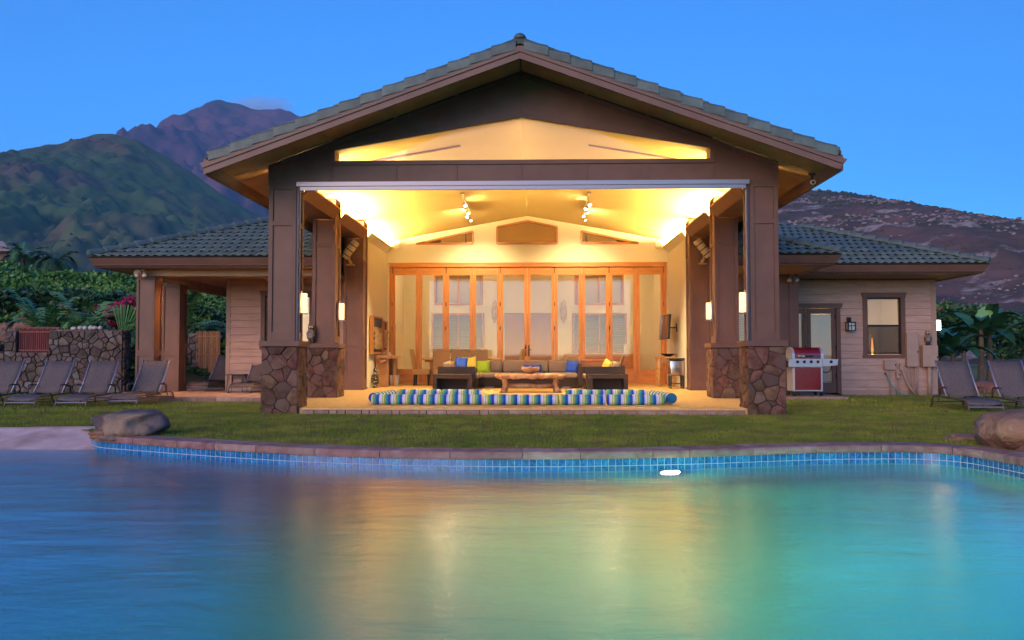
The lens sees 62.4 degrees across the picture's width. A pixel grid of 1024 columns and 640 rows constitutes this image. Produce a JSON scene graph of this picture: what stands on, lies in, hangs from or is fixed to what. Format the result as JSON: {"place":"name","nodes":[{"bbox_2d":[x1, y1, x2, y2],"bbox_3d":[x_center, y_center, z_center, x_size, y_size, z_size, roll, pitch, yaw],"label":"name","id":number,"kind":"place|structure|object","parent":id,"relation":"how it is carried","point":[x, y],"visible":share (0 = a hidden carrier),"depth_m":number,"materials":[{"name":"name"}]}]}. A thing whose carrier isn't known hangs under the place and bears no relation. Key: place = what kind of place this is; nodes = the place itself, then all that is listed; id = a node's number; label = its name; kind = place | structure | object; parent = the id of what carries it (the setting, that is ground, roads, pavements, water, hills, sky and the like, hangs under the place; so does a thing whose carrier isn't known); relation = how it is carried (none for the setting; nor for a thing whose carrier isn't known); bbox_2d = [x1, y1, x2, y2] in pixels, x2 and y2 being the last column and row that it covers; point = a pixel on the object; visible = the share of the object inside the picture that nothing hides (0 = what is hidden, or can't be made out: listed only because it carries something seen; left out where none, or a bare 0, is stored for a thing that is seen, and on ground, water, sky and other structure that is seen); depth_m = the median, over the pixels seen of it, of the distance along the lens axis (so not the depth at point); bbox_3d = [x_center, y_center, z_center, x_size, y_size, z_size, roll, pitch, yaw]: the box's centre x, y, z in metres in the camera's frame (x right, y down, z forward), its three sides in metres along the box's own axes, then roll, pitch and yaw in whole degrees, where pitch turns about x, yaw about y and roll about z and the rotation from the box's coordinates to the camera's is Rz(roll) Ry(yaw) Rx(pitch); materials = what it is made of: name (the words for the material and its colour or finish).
{"place":"outdoors","nodes":[
{"label":"outdoors","id":0,"kind":"place"},
{"bbox_2d":[0,241,48,269],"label":"neighbour house","id":1,"kind":"structure","parent":0,"point":[4,251],"depth_m":72.90,"materials":[{"name":"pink tile"}]},
{"bbox_2d":[8,321,224,391],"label":"terrain","id":2,"kind":"structure","parent":0,"point":[191,377],"depth_m":24.59,"materials":[{"name":"soil"}]},
{"bbox_2d":[0,242,51,268],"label":"palm tree","id":3,"kind":"object","parent":2,"relation":"on","point":[17,253],"visible":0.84,"depth_m":56.04,"materials":[{"name":"green plant"}]},
{"bbox_2d":[0,283,57,322],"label":"bush","id":4,"kind":"object","parent":2,"relation":"on","point":[33,295],"visible":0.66,"depth_m":28.73,"materials":[{"name":"green plant"}]},
{"bbox_2d":[5,288,80,330],"bbox_3d":[-13.871,0.003,24.959,2.148,1.872,2.078,0,-2,2],"label":"feather palm","id":5,"kind":"object","parent":2,"relation":"on","point":[39,320],"visible":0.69,"depth_m":24.80,"materials":[{"name":"green plant"}]},
{"bbox_2d":[30,250,79,272],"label":"palm tree","id":6,"kind":"object","parent":2,"relation":"on","point":[55,263],"visible":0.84,"depth_m":55.70,"materials":[{"name":"green plant"}]},
{"bbox_2d":[35,286,134,322],"bbox_3d":[-14.580,-0.460,28.955,3.544,1.475,2.469,0,-2,2],"label":"bush","id":7,"kind":"object","parent":2,"relation":"on","point":[82,294],"visible":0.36,"depth_m":28.55,"materials":[{"name":"green plant"}]},
{"bbox_2d":[52,292,122,329],"bbox_3d":[-12.770,0.029,25.138,2.080,1.797,1.805,0,-2,2],"label":"feather palm","id":8,"kind":"object","parent":2,"relation":"on","point":[89,321],"visible":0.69,"depth_m":24.87,"materials":[{"name":"green plant"}]},
{"bbox_2d":[81,284,135,330],"bbox_3d":[-12.715,-0.125,27.677,2.550,2.280,1.402,-1,-3,22],"label":"bougainvillea","id":9,"kind":"object","parent":2,"relation":"on","point":[129,299],"visible":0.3,"depth_m":27.28,"materials":[{"name":"green plant"}]},
{"bbox_2d":[0,324,225,380],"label":"undergrowth","id":10,"kind":"object","parent":2,"relation":"on","point":[196,370],"visible":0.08,"depth_m":25.18,"materials":[{"name":"green plant"}]},
{"bbox_2d":[0,259,225,353],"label":"ground cover","id":11,"kind":"object","parent":2,"relation":"on","point":[17,275],"visible":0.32,"depth_m":37.87,"materials":[{"name":"green plant"}]},
{"bbox_2d":[112,304,135,329],"bbox_3d":[-11.433,0.333,25.057,0.953,1.650,0.080,0,-2,2],"label":"fan palm","id":12,"kind":"object","parent":2,"relation":"on","point":[129,314],"visible":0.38,"depth_m":25.08,"materials":[{"name":"green plant"}]},
{"bbox_2d":[134,277,225,347],"bbox_3d":[-10.722,0.036,27.474,3.042,3.502,3.192,0,-2,2],"label":"feather palm","id":13,"kind":"object","parent":2,"relation":"on","point":[193,297],"visible":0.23,"depth_m":27.23,"materials":[{"name":"green plant"}]},
{"bbox_2d":[187,303,221,319],"bbox_3d":[-11.767,-0.183,30.058,2.643,1.218,2.047,1,-3,-32],"label":"bush","id":14,"kind":"object","parent":2,"relation":"on","point":[212,313],"visible":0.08,"depth_m":29.84,"materials":[{"name":"green plant"}]},
{"bbox_2d":[0,134,267,272],"bbox_3d":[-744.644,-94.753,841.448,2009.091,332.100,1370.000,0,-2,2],"label":"hill","id":15,"kind":"structure","parent":0,"point":[131,192],"depth_m":871.48,"materials":[{"name":"plant"}]},
{"bbox_2d":[5,137,252,269],"bbox_3d":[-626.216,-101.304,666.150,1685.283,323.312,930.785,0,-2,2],"label":"shrubs","id":16,"kind":"object","parent":15,"relation":"on","point":[89,210],"visible":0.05,"depth_m":902.12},
{"bbox_2d":[115,100,299,216],"bbox_3d":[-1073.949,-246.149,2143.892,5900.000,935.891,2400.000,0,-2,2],"label":"mountain","id":17,"kind":"structure","parent":0,"point":[188,140],"depth_m":2225.80,"materials":[{"name":"stone"}]},
{"bbox_2d":[0,364,1023,451],"bbox_3d":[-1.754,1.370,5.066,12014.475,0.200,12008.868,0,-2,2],"label":"ground","id":18,"kind":"structure","parent":0,"point":[974,368],"depth_m":12.55,"materials":[{"name":"plant"}]},
{"bbox_2d":[0,360,30,402],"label":"sun lounger","id":19,"kind":"object","parent":18,"relation":"on","point":[10,372],"visible":0.86,"depth_m":18.14,"materials":[{"name":"fabric"}]},
{"bbox_2d":[3,360,80,407],"bbox_3d":[-9.790,1.317,17.700,0.716,0.971,1.730,0,-2,3],"label":"sun lounger","id":20,"kind":"object","parent":18,"relation":"on","point":[54,376],"visible":0.9,"depth_m":17.99,"materials":[{"name":"fabric"}]},
{"bbox_2d":[0,329,131,393],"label":"garden wall","id":21,"kind":"structure","parent":18,"relation":"on","point":[82,347],"depth_m":23.34,"materials":[{"name":"stone"}]},
{"bbox_2d":[18,327,59,352],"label":"bamboo gate","id":22,"kind":"structure","parent":21,"relation":"attached to","point":[33,339],"depth_m":23.49,"materials":[{"name":"wood"}]},
{"bbox_2d":[54,360,123,406],"bbox_3d":[-8.820,1.317,17.712,0.716,0.971,1.730,0,-2,0],"label":"sun lounger","id":23,"kind":"object","parent":18,"relation":"on","point":[99,377],"visible":0.94,"depth_m":18.01,"materials":[{"name":"fabric"}]},
{"bbox_2d":[90,409,170,436],"bbox_3d":[-4.995,1.435,11.116,0.870,0.513,0.808,-2,-3,37],"label":"boulder","id":24,"kind":"object","parent":18,"relation":"on","point":[135,422],"visible":0.88,"depth_m":10.87,"materials":[{"name":"stone"}]},
{"bbox_2d":[107,359,174,405],"bbox_3d":[-7.994,1.342,18.308,0.716,0.971,1.730,0,-2,4],"label":"sun lounger","id":25,"kind":"object","parent":18,"relation":"on","point":[151,375],"visible":0.99,"depth_m":18.60,"materials":[{"name":"fabric"}]},
{"bbox_2d":[72,388,306,401],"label":"porch slab","id":26,"kind":"structure","parent":18,"relation":"on","point":[203,394],"depth_m":19.31,"materials":[{"name":"concrete"}]},
{"bbox_2d":[187,333,202,369],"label":"stone pillar","id":27,"kind":"structure","parent":26,"relation":"on","point":[191,349],"depth_m":25.27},
{"bbox_2d":[186,354,225,390],"bbox_3d":[-8.036,1.420,22.937,0.716,0.971,1.730,-1,-2,16],"label":"sun lounger","id":28,"kind":"object","parent":26,"relation":"on","point":[217,375],"visible":0.66,"depth_m":23.18,"materials":[{"name":"fabric"}]},
{"bbox_2d":[196,331,220,372],"bbox_3d":[-9.072,1.159,25.242,0.744,1.671,0.054,0,-2,2],"label":"reed fence","id":29,"kind":"object","parent":26,"relation":"on","point":[206,356],"visible":0.66,"depth_m":25.25,"materials":[{"name":"wood"}]},
{"bbox_2d":[227,364,261,392],"bbox_3d":[-6.648,1.376,21.894,0.716,0.971,1.730,0,-2,10],"label":"sun lounger","id":30,"kind":"object","parent":26,"relation":"on","point":[254,373],"visible":0.58,"depth_m":22.04,"materials":[{"name":"fabric"}]},
{"bbox_2d":[0,426,1023,477],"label":"pool","id":31,"kind":"structure","parent":18,"relation":"in","point":[1003,461],"depth_m":9.48,"materials":[{"name":"tile"}]},
{"bbox_2d":[88,429,131,440],"bbox_3d":[-5.114,1.479,10.881,0.656,0.171,0.294,0,-2,-4],"label":"rock","id":32,"kind":"object","parent":31,"relation":"on","point":[98,434],"visible":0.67,"depth_m":10.76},
{"bbox_2d":[0,449,1023,639],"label":"water","id":33,"kind":"structure","parent":31,"relation":"in","point":[98,545],"depth_m":5.33,"materials":[{"name":"liquid"}]},
{"bbox_2d":[86,33,990,415],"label":"house","id":34,"kind":"structure","parent":18,"relation":"on","point":[520,119],"depth_m":19.48,"materials":[{"name":"beige paint"}]},
{"bbox_2d":[259,291,311,348],"bbox_3d":[-5.946,0.002,22.430,1.500,1.550,0.180,0,-2,2],"label":"window","id":35,"kind":"structure","parent":34,"relation":"in","point":[264,294],"depth_m":22.38,"materials":[{"name":"brown glass"}]},
{"bbox_2d":[341,239,358,265],"bbox_3d":[-4.034,-1.686,21.063,0.445,0.648,0.210,0,-2,2],"label":"loudspeaker","id":36,"kind":"object","parent":34,"relation":"attached to","point":[350,249],"visible":1,"depth_m":20.99,"materials":[{"name":"plastic"}]},
{"bbox_2d":[370,315,382,353],"bbox_3d":[-3.579,0.405,22.490,0.168,0.990,1.330,0,-2,2],"label":"carved relief","id":37,"kind":"object","parent":34,"relation":"attached to","point":[376,334],"visible":1,"depth_m":22.25,"materials":[{"name":"brown wood"}]},
{"bbox_2d":[392,267,418,383],"bbox_3d":[-3.105,0.142,24.558,0.791,3.410,0.063,0,-2,2],"label":"folding door","id":38,"kind":"structure","parent":34,"relation":"in","point":[407,376],"depth_m":24.54,"materials":[{"name":"brown wood"}]},
{"bbox_2d":[372,145,460,160],"bbox_3d":[-1.929,-3.304,16.815,1.810,0.332,0.080,0,-2,2],"label":"air slot","id":39,"kind":"object","parent":34,"relation":"attached to","point":[417,153],"visible":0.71,"depth_m":16.79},
{"bbox_2d":[419,267,445,383],"bbox_3d":[-2.312,0.159,24.539,0.780,3.375,0.055,0,-2,2],"label":"folding door","id":40,"kind":"structure","parent":34,"relation":"in","point":[422,271],"depth_m":24.53,"materials":[{"name":"brown wood"}]},
{"bbox_2d":[416,230,473,244],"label":"transom window","id":41,"kind":"structure","parent":34,"relation":"in","point":[464,233],"depth_m":24.54,"materials":[{"name":"brown wood"}]},
{"bbox_2d":[431,313,483,352],"bbox_3d":[-1.928,0.462,30.107,1.890,1.410,0.123,0,-2,2],"label":"inner window","id":42,"kind":"structure","parent":34,"relation":"in","point":[457,324],"depth_m":30.14,"materials":[{"name":"white glass"}]},
{"bbox_2d":[434,275,482,304],"bbox_3d":[-1.902,-1.077,30.176,1.740,1.090,0.136,0,-2,2],"label":"inner window","id":43,"kind":"structure","parent":34,"relation":"in","point":[459,286],"depth_m":30.19,"materials":[{"name":"white glass"}]},
{"bbox_2d":[446,267,472,348],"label":"folding door","id":44,"kind":"structure","parent":34,"relation":"in","point":[449,270],"depth_m":24.52,"materials":[{"name":"brown wood"}]},
{"bbox_2d":[473,267,499,357],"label":"folding door","id":45,"kind":"structure","parent":34,"relation":"in","point":[476,270],"depth_m":24.50,"materials":[{"name":"brown wood"}]},
{"bbox_2d":[500,267,526,364],"bbox_3d":[0.043,0.138,24.440,0.792,3.410,0.118,0,-2,2],"label":"folding door","id":46,"kind":"structure","parent":34,"relation":"in","point":[503,270],"depth_m":24.48,"materials":[{"name":"brown wood"}]},
{"bbox_2d":[505,313,523,359],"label":"entry door","id":47,"kind":"structure","parent":34,"relation":"in","point":[514,322],"depth_m":30.03,"materials":[{"name":"paint"}]},
{"bbox_2d":[335,118,709,160],"bbox_3d":[0.173,-3.297,15.457,6.900,0.838,0.310,0,-2,2],"label":"clerestory window","id":48,"kind":"structure","parent":34,"relation":"in","point":[519,120],"depth_m":15.45,"materials":[{"name":"clear glass"}]},
{"bbox_2d":[496,220,557,244],"bbox_3d":[0.435,-2.545,24.535,1.795,0.709,0.120,0,-2,2],"label":"transom window","id":49,"kind":"structure","parent":34,"relation":"in","point":[525,221],"depth_m":24.48,"materials":[{"name":"brown wood"}]},
{"bbox_2d":[527,267,553,360],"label":"folding door","id":50,"kind":"structure","parent":34,"relation":"in","point":[530,270],"depth_m":24.45,"materials":[{"name":"brown wood"}]},
{"bbox_2d":[530,313,550,364],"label":"entry door","id":51,"kind":"structure","parent":34,"relation":"in","point":[540,323],"depth_m":30.01,"materials":[{"name":"paint"}]},
{"bbox_2d":[554,267,581,359],"bbox_3d":[1.618,0.137,24.423,0.792,3.410,0.063,0,-2,2],"label":"folding door","id":52,"kind":"structure","parent":34,"relation":"in","point":[557,270],"depth_m":24.43,"materials":[{"name":"brown wood"}]},
{"bbox_2d":[582,267,608,365],"bbox_3d":[2.411,0.154,24.403,0.779,3.375,0.055,0,-2,2],"label":"folding door","id":53,"kind":"structure","parent":34,"relation":"in","point":[585,270],"depth_m":24.40,"materials":[{"name":"brown wood"}]},
{"bbox_2d":[572,313,626,352],"bbox_3d":[3.095,0.456,29.968,1.940,1.410,0.136,0,-2,2],"label":"inner window","id":54,"kind":"structure","parent":34,"relation":"in","point":[598,322],"depth_m":29.99,"materials":[{"name":"white glass"}]},
{"bbox_2d":[575,275,623,304],"bbox_3d":[3.095,-1.083,30.032,1.740,1.090,0.136,0,-2,2],"label":"inner window","id":55,"kind":"structure","parent":34,"relation":"in","point":[595,285],"depth_m":30.05,"materials":[{"name":"white glass"}]},
{"bbox_2d":[580,230,638,243],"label":"transom window","id":56,"kind":"structure","parent":34,"relation":"in","point":[626,241],"depth_m":24.40,"materials":[{"name":"brown wood"}]},
{"bbox_2d":[609,267,636,383],"bbox_3d":[3.192,0.135,24.377,0.792,3.410,0.063,0,-2,2],"label":"folding door","id":57,"kind":"structure","parent":34,"relation":"in","point":[632,373],"depth_m":24.36,"materials":[{"name":"brown wood"}]},
{"bbox_2d":[636,267,663,383],"bbox_3d":[3.991,0.134,24.354,0.792,3.410,0.063,0,-2,2],"label":"folding door","id":58,"kind":"structure","parent":34,"relation":"in","point":[644,376],"depth_m":24.34,"materials":[{"name":"brown wood"}]},
{"bbox_2d":[659,314,676,339],"bbox_3d":[4.264,0.193,22.811,0.379,0.661,1.040,0,-2,-3],"label":"television","id":59,"kind":"object","parent":34,"relation":"attached to","point":[665,327],"visible":1,"depth_m":22.68,"materials":[{"name":"black plastic"}]},
{"bbox_2d":[693,238,709,263],"bbox_3d":[4.698,-1.696,20.812,0.445,0.648,0.210,0,-2,2],"label":"loudspeaker","id":60,"kind":"object","parent":34,"relation":"attached to","point":[702,247],"visible":0.9,"depth_m":20.74,"materials":[{"name":"plastic"}]},
{"bbox_2d":[799,309,806,392],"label":"french door","id":61,"kind":"structure","parent":34,"relation":"in","point":[802,328],"depth_m":22.31,"materials":[{"name":"beige paint"}]},
{"bbox_2d":[806,308,836,392],"bbox_3d":[8.160,0.808,22.313,0.755,2.220,0.129,0,-2,2],"label":"french door","id":62,"kind":"structure","parent":34,"relation":"in","point":[827,343],"depth_m":22.32,"materials":[{"name":"beige paint"}]},
{"bbox_2d":[861,292,906,357],"bbox_3d":[9.787,0.138,22.274,1.180,1.715,0.185,0,-2,2],"label":"window","id":63,"kind":"structure","parent":34,"relation":"in","point":[884,329],"depth_m":22.26,"materials":[{"name":"clear glass"}]},
{"bbox_2d":[883,360,896,394],"bbox_3d":[9.893,1.519,22.094,0.310,0.930,0.120,0,-2,2],"label":"junction box","id":64,"kind":"object","parent":34,"relation":"attached to","point":[889,365],"visible":0.98,"depth_m":22.07,"materials":[{"name":"metal"}]},
{"bbox_2d":[905,332,918,394],"bbox_3d":[10.457,1.148,22.079,0.300,1.670,0.150,0,-2,2],"label":"meter cabinet","id":65,"kind":"object","parent":34,"relation":"attached to","point":[911,351],"visible":0.85,"depth_m":22.04,"materials":[{"name":"metal"}]},
{"bbox_2d":[920,345,937,395],"bbox_3d":[10.881,1.321,22.024,0.390,1.320,0.220,0,-2,2],"label":"breaker box","id":66,"kind":"object","parent":34,"relation":"attached to","point":[928,355],"visible":0.85,"depth_m":21.95,"materials":[{"name":"metal"}]},
{"bbox_2d":[786,393,847,399],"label":"grill slab","id":67,"kind":"structure","parent":18,"relation":"on","point":[813,396],"depth_m":20.23,"materials":[{"name":"concrete"}]},
{"bbox_2d":[786,347,837,395],"bbox_3d":[7.144,1.253,20.619,1.440,1.188,0.637,0,-2,2],"label":"gas grill","id":68,"kind":"object","parent":67,"relation":"on","point":[805,372],"visible":0.95,"depth_m":20.37,"materials":[{"name":"paint"}]},
{"bbox_2d":[936,306,978,360],"bbox_3d":[15.557,0.528,31.721,5.083,2.164,2.736,0,-2,2],"label":"bush","id":69,"kind":"object","parent":18,"relation":"on","point":[945,317],"visible":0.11,"depth_m":31.41,"materials":[{"name":"green plant"}]},
{"bbox_2d":[943,433,976,441],"bbox_3d":[5.678,1.488,10.536,0.555,0.148,0.450,0,-2,2],"label":"rock","id":70,"kind":"object","parent":18,"relation":"on","point":[960,436],"visible":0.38,"depth_m":10.45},
{"bbox_2d":[930,360,1004,411],"bbox_3d":[8.699,1.255,16.209,0.716,0.971,1.730,0,-2,5],"label":"sun lounger","id":71,"kind":"object","parent":18,"relation":"on","point":[956,378],"visible":0.97,"depth_m":16.51,"materials":[{"name":"fabric"}]},
{"bbox_2d":[936,300,998,360],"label":"tree","id":72,"kind":"object","parent":18,"relation":"on","point":[963,354],"visible":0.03,"depth_m":72.72,"materials":[{"name":"green plant"}]},
{"bbox_2d":[937,331,997,361],"bbox_3d":[13.621,1.275,26.505,2.298,1.789,2.470,0,-2,2],"label":"banana plant","id":73,"kind":"object","parent":18,"relation":"on","point":[956,342],"visible":0.78,"depth_m":26.13,"materials":[{"name":"green plant"}]},
{"bbox_2d":[944,303,1023,380],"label":"banana plant","id":74,"kind":"object","parent":18,"relation":"on","point":[995,309],"visible":0.6,"depth_m":28.03,"materials":[{"name":"green plant"}]},
{"bbox_2d":[947,306,1022,379],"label":"banana plant","id":75,"kind":"object","parent":18,"relation":"on","point":[980,320],"visible":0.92,"depth_m":27.07,"materials":[{"name":"green plant"}]},
{"bbox_2d":[975,380,996,392],"bbox_3d":[13.667,2.037,24.445,0.872,0.587,0.984,-2,-3,34],"label":"boulder","id":76,"kind":"object","parent":18,"relation":"on","point":[988,385],"visible":0.34,"depth_m":24.07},
{"bbox_2d":[971,315,1023,359],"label":"bush","id":77,"kind":"object","parent":18,"relation":"on","point":[1002,340],"visible":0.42,"depth_m":32.20,"materials":[{"name":"green plant"}]},
{"bbox_2d":[973,409,1023,449],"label":"boulder","id":78,"kind":"object","parent":18,"relation":"on","point":[1004,429],"visible":0.81,"depth_m":9.32,"materials":[{"name":"stone"}]},
{"bbox_2d":[983,360,1023,407],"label":"sun lounger","id":79,"kind":"object","parent":18,"relation":"on","point":[1008,378],"visible":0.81,"depth_m":16.32,"materials":[{"name":"fabric"}]},
{"bbox_2d":[299,384,747,414],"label":"patio floor","id":80,"kind":"structure","parent":0,"point":[695,402],"depth_m":15.49,"materials":[{"name":"stone"}]},
{"bbox_2d":[375,355,400,386],"bbox_3d":[-3.396,1.394,23.189,0.460,0.840,1.561,0,-2,2],"label":"stone console","id":81,"kind":"object","parent":80,"relation":"on","point":[386,365],"visible":0.91,"depth_m":22.54,"materials":[{"name":"brown stone"}]},
{"bbox_2d":[371,394,417,404],"bbox_3d":[-2.200,1.492,15.882,0.870,0.196,0.208,0,-2,2],"label":"bolster cushion","id":82,"kind":"object","parent":80,"relation":"on","point":[394,399],"visible":0.98,"depth_m":15.80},
{"bbox_2d":[397,389,441,395],"bbox_3d":[-1.931,1.542,17.614,0.910,0.196,0.208,0,-2,2],"label":"bolster cushion","id":83,"kind":"object","parent":80,"relation":"on","point":[419,391],"visible":0.54,"depth_m":17.53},
{"bbox_2d":[409,349,430,384],"bbox_3d":[-2.557,1.317,23.599,0.585,1.006,0.490,0,-2,2],"label":"wicker chair","id":84,"kind":"object","parent":80,"relation":"on","point":[416,372],"visible":1,"depth_m":23.37,"materials":[{"name":"wicker"}]},
{"bbox_2d":[432,349,450,373],"bbox_3d":[-1.929,1.310,23.428,0.490,1.006,0.585,0,-2,2],"label":"wicker chair","id":85,"kind":"object","parent":80,"relation":"on","point":[441,357],"visible":0.6,"depth_m":23.20,"materials":[{"name":"brown wicker"}]},
{"bbox_2d":[418,394,481,404],"bbox_3d":[-1.156,1.491,15.851,1.190,0.196,0.208,0,-2,2],"label":"bolster cushion","id":86,"kind":"object","parent":80,"relation":"on","point":[449,399],"visible":1,"depth_m":15.77,"materials":[{"name":"fabric"}]},
{"bbox_2d":[433,374,473,390],"bbox_3d":[-1.419,1.525,20.539,0.945,0.415,0.570,0,-2,2],"label":"rattan cube table","id":87,"kind":"object","parent":80,"relation":"on","point":[452,381],"visible":0.9,"depth_m":20.58,"materials":[{"name":"wicker"}]},
{"bbox_2d":[451,349,468,362],"bbox_3d":[-1.419,1.309,23.414,0.490,1.006,0.585,0,-2,2],"label":"wicker chair","id":88,"kind":"object","parent":80,"relation":"on","point":[455,353],"visible":0.45,"depth_m":23.17,"materials":[{"name":"wicker"}]},
{"bbox_2d":[441,389,481,394],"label":"bolster cushion","id":89,"kind":"object","parent":80,"relation":"on","point":[461,391],"visible":0.52,"depth_m":17.51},
{"bbox_2d":[470,349,487,359],"bbox_3d":[-0.899,1.309,23.399,0.490,1.006,0.585,0,-2,2],"label":"wicker chair","id":90,"kind":"object","parent":80,"relation":"on","point":[480,354],"visible":0.44,"depth_m":23.16,"materials":[{"name":"wicker"}]},
{"bbox_2d":[438,360,582,388],"bbox_3d":[0.028,1.406,21.889,3.680,0.725,2.080,0,-2,2],"label":"sectional sofa","id":91,"kind":"object","parent":80,"relation":"on","point":[491,380],"visible":0.69,"depth_m":21.99,"materials":[{"name":"fabric"}]},
{"bbox_2d":[483,394,558,404],"bbox_3d":[0.169,1.490,15.813,1.420,0.196,0.208,0,-2,2],"label":"bolster cushion","id":92,"kind":"object","parent":80,"relation":"on","point":[520,399],"visible":1,"depth_m":15.73,"materials":[{"name":"fabric"}]},
{"bbox_2d":[494,373,565,392],"bbox_3d":[0.438,1.521,20.203,1.703,0.475,0.792,0,-2,2],"label":"root coffee table","id":93,"kind":"object","parent":80,"relation":"on","point":[505,377],"visible":0.99,"depth_m":19.94,"materials":[{"name":"brown wood"}]},
{"bbox_2d":[560,394,605,404],"bbox_3d":[1.325,1.488,15.780,0.855,0.196,0.208,0,-2,2],"label":"bolster cushion","id":94,"kind":"object","parent":80,"relation":"on","point":[575,399],"visible":1,"depth_m":15.70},
{"bbox_2d":[565,389,605,394],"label":"bolster cushion","id":95,"kind":"object","parent":80,"relation":"on","point":[584,391],"visible":0.52,"depth_m":17.43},
{"bbox_2d":[582,362,624,389],"bbox_3d":[2.298,1.405,21.328,1.010,0.700,1.050,0,-2,2],"label":"rattan armchair","id":96,"kind":"object","parent":80,"relation":"on","point":[615,368],"visible":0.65,"depth_m":20.82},
{"bbox_2d":[587,374,627,390],"bbox_3d":[2.305,1.520,20.432,0.945,0.415,0.570,0,-2,2],"label":"rattan cube table","id":97,"kind":"object","parent":80,"relation":"on","point":[605,382],"visible":0.89,"depth_m":20.53,"materials":[{"name":"wicker"}]},
{"bbox_2d":[606,389,645,398],"bbox_3d":[2.360,1.537,17.491,0.825,0.196,0.208,0,-2,2],"label":"bolster cushion","id":98,"kind":"object","parent":80,"relation":"on","point":[623,391],"visible":0.61,"depth_m":17.41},
{"bbox_2d":[607,394,664,404],"bbox_3d":[2.308,1.487,15.752,1.070,0.196,0.208,0,-2,2],"label":"bolster cushion","id":99,"kind":"object","parent":80,"relation":"on","point":[623,399],"visible":1,"depth_m":15.67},
{"bbox_2d":[646,390,676,402],"bbox_3d":[2.927,1.500,16.595,0.208,0.196,1.550,0,-2,-5],"label":"bolster cushion","id":100,"kind":"object","parent":80,"relation":"on","point":[670,397],"visible":0.66,"depth_m":15.90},
{"bbox_2d":[654,357,675,386],"bbox_3d":[4.149,1.395,22.902,0.500,0.800,0.500,0,-2,2],"label":"carved table","id":101,"kind":"object","parent":80,"relation":"on","point":[657,372],"visible":0.71,"depth_m":22.69,"materials":[{"name":"brown wood"}]},
{"bbox_2d":[667,358,684,388],"bbox_3d":[4.220,1.371,21.730,0.410,0.780,0.460,0,-2,2],"label":"beverage cooler","id":102,"kind":"object","parent":80,"relation":"on","point":[675,366],"visible":1,"depth_m":21.57,"materials":[{"name":"silver metal"}]},
{"bbox_2d":[563,354,640,368],"bbox_3d":[3.118,1.627,29.490,2.660,0.880,0.680,0,-2,2],"label":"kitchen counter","id":103,"kind":"object","parent":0,"point":[628,362],"visible":0.27,"depth_m":29.17,"materials":[{"name":"brown wood"}]},
{"bbox_2d":[434,191,1023,364],"bbox_3d":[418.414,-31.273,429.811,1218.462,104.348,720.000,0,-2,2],"label":"hill","id":104,"kind":"structure","parent":0,"point":[1001,252],"depth_m":263.68,"materials":[{"name":"soil"}]},
{"bbox_2d":[449,189,1023,345],"bbox_3d":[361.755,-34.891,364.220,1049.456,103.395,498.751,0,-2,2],"label":"shrubs","id":105,"kind":"object","parent":104,"relation":"on","point":[814,199],"visible":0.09,"depth_m":386.21,"materials":[{"name":"plant"}]},
{"bbox_2d":[786,188,1023,298],"bbox_3d":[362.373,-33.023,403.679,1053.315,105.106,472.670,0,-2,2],"label":"rocks","id":106,"kind":"object","parent":104,"relation":"on","point":[981,215],"visible":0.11,"depth_m":343.72,"materials":[{"name":"stone"}]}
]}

